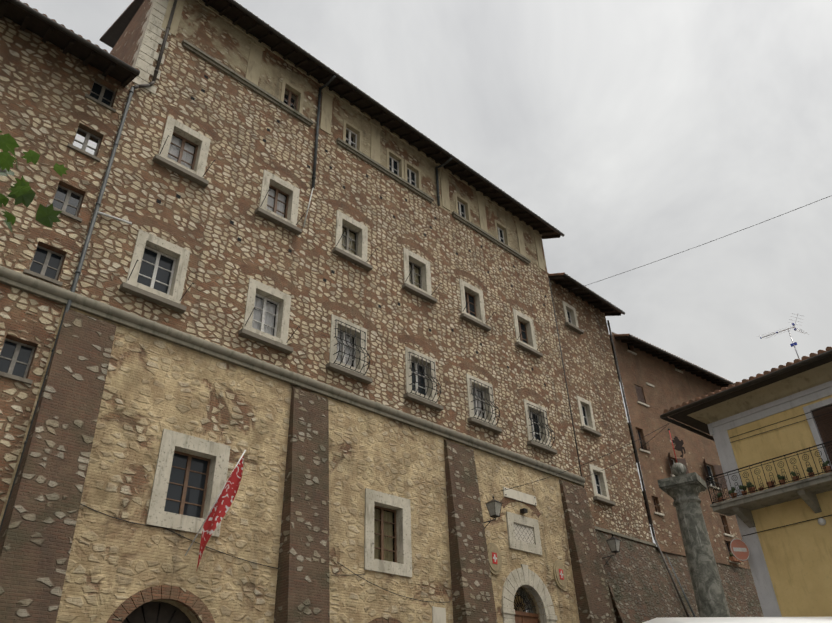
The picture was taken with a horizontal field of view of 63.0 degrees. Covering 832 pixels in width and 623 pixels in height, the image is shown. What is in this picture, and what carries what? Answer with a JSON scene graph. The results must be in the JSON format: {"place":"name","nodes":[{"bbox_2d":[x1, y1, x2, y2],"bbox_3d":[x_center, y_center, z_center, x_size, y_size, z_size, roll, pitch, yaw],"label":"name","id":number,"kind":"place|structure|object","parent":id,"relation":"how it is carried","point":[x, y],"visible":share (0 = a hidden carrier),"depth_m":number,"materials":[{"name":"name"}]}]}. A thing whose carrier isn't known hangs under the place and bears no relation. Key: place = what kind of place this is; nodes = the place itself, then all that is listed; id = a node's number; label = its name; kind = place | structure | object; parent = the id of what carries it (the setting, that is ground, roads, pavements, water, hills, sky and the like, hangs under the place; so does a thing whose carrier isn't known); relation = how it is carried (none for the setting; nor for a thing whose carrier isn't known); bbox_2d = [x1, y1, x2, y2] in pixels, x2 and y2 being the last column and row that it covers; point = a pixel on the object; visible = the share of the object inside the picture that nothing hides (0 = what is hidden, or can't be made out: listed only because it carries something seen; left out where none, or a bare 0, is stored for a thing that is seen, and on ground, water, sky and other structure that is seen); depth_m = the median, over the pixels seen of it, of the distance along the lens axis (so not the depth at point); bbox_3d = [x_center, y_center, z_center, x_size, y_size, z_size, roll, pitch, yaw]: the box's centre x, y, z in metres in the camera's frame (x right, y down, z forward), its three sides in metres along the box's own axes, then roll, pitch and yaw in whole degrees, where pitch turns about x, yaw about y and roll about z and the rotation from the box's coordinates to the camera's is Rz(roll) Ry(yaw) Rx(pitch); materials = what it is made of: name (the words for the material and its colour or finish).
{"place":"outdoors","nodes":[
{"label":"outdoors","id":0,"kind":"place"},
{"bbox_2d":[20,0,831,546],"label":"sky","id":1,"kind":"structure","parent":0,"point":[643,132],"materials":[{"name":"grey"}]},
{"bbox_2d":[609,334,734,387],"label":"roof","id":2,"kind":"structure","parent":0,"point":[660,353],"depth_m":38.76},
{"bbox_2d":[594,526,763,622],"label":"stone wall","id":3,"kind":"structure","parent":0,"point":[641,585],"depth_m":29.15,"materials":[{"name":"brown stone"}]},
{"bbox_2d":[612,332,750,569],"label":"building","id":4,"kind":"structure","parent":0,"point":[662,384],"depth_m":35.79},
{"bbox_2d":[611,342,741,562],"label":"windows","id":5,"kind":"structure","parent":4,"relation":"attached to","point":[708,470],"depth_m":35.37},
{"bbox_2d":[657,428,730,616],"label":"column","id":6,"kind":"structure","parent":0,"point":[682,488],"depth_m":15.14,"materials":[{"name":"grey stone"}]},
{"label":"piazza ground","id":7,"kind":"structure","parent":0,"visible":0},
{"bbox_2d":[0,131,67,231],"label":"tree","id":8,"kind":"object","parent":7,"relation":"on","point":[23,192],"visible":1,"depth_m":6.01,"materials":[{"name":"green plant"}]},
{"bbox_2d":[0,0,616,622],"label":"palazzo","id":9,"kind":"structure","parent":7,"relation":"on","point":[142,382],"depth_m":20.67,"materials":[{"name":"brown stone"}]},
{"bbox_2d":[0,16,130,515],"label":"building","id":10,"kind":"structure","parent":9,"relation":"attached to","point":[49,105],"depth_m":17.23,"materials":[{"name":"brown stone"}]},
{"bbox_2d":[184,450,245,567],"bbox_3d":[-4.735,4.594,16.026,1.274,2.890,0.171,-9,-33,10],"label":"flag","id":11,"kind":"object","parent":9,"relation":"attached to","point":[220,507],"visible":1,"depth_m":16.00,"materials":[{"name":"fabric"}]},
{"bbox_2d":[0,80,601,622],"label":"windows","id":12,"kind":"structure","parent":9,"relation":"attached to","point":[188,484],"depth_m":19.93,"materials":[{"name":"grey glass"}]},
{"bbox_2d":[0,0,624,315],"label":"roof eaves","id":13,"kind":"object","parent":9,"relation":"attached to","point":[46,28],"depth_m":26.68,"materials":[{"name":"brown wood"}]},
{"bbox_2d":[128,75,546,385],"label":"wall holes","id":14,"kind":"object","parent":9,"relation":"attached to","point":[232,222],"visible":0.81,"depth_m":23.25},
{"bbox_2d":[0,0,695,616],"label":"drainpipe","id":15,"kind":"object","parent":9,"relation":"attached to","point":[96,212],"visible":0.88,"depth_m":22.15,"materials":[{"name":"metal"}]},
{"bbox_2d":[80,195,831,602],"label":"overhead wires","id":16,"kind":"object","parent":9,"relation":"attached to","point":[506,489],"visible":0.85,"depth_m":20.11,"materials":[{"name":"black metal"}]},
{"bbox_2d":[483,496,501,529],"bbox_3d":[2.409,7.077,22.778,1.173,2.054,0.558,13,-35,-22],"label":"lantern","id":17,"kind":"object","parent":9,"relation":"attached to","point":[494,507],"visible":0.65,"depth_m":23.05,"materials":[{"name":"glass"}]},
{"bbox_2d":[432,487,566,622],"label":"palazzo portal","id":18,"kind":"object","parent":9,"relation":"attached to","point":[518,606],"visible":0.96,"depth_m":23.78,"materials":[{"name":"beige stone"}]},
{"bbox_2d":[602,534,620,565],"bbox_3d":[7.675,9.755,26.955,1.272,2.054,0.565,12,-35,-20],"label":"lantern","id":19,"kind":"object","parent":9,"relation":"attached to","point":[613,544],"visible":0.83,"depth_m":27.23,"materials":[{"name":"glass"}]},
{"bbox_2d":[547,272,652,622],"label":"building","id":20,"kind":"structure","parent":7,"relation":"on","point":[594,389],"depth_m":32.40,"materials":[{"name":"brown stone"}]},
{"bbox_2d":[643,617,831,622],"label":"white van","id":21,"kind":"object","parent":7,"relation":"on","point":[746,620],"visible":1,"depth_m":2.65,"materials":[{"name":"metal"}]},
{"bbox_2d":[660,347,831,616],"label":"yellow house","id":22,"kind":"structure","parent":7,"relation":"on","point":[780,410],"depth_m":20.12,"materials":[{"name":"paint"}]},
{"bbox_2d":[730,539,749,560],"bbox_3d":[9.585,7.027,20.015,0.736,0.640,0.217,18,-38,-28],"label":"no entry sign","id":23,"kind":"object","parent":22,"relation":"attached to","point":[739,548],"visible":1,"depth_m":19.98,"materials":[{"name":"metal"}]},
{"bbox_2d":[705,441,831,527],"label":"balcony","id":24,"kind":"structure","parent":22,"relation":"attached to","point":[806,490],"depth_m":19.54,"materials":[{"name":"concrete"}]},
{"bbox_2d":[758,313,806,358],"bbox_3d":[12.827,1.361,23.416,0.600,2.067,1.712,11,-35,-20],"label":"tv antenna","id":25,"kind":"object","parent":22,"relation":"on","point":[794,344],"visible":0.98,"depth_m":23.30,"materials":[{"name":"metal"}]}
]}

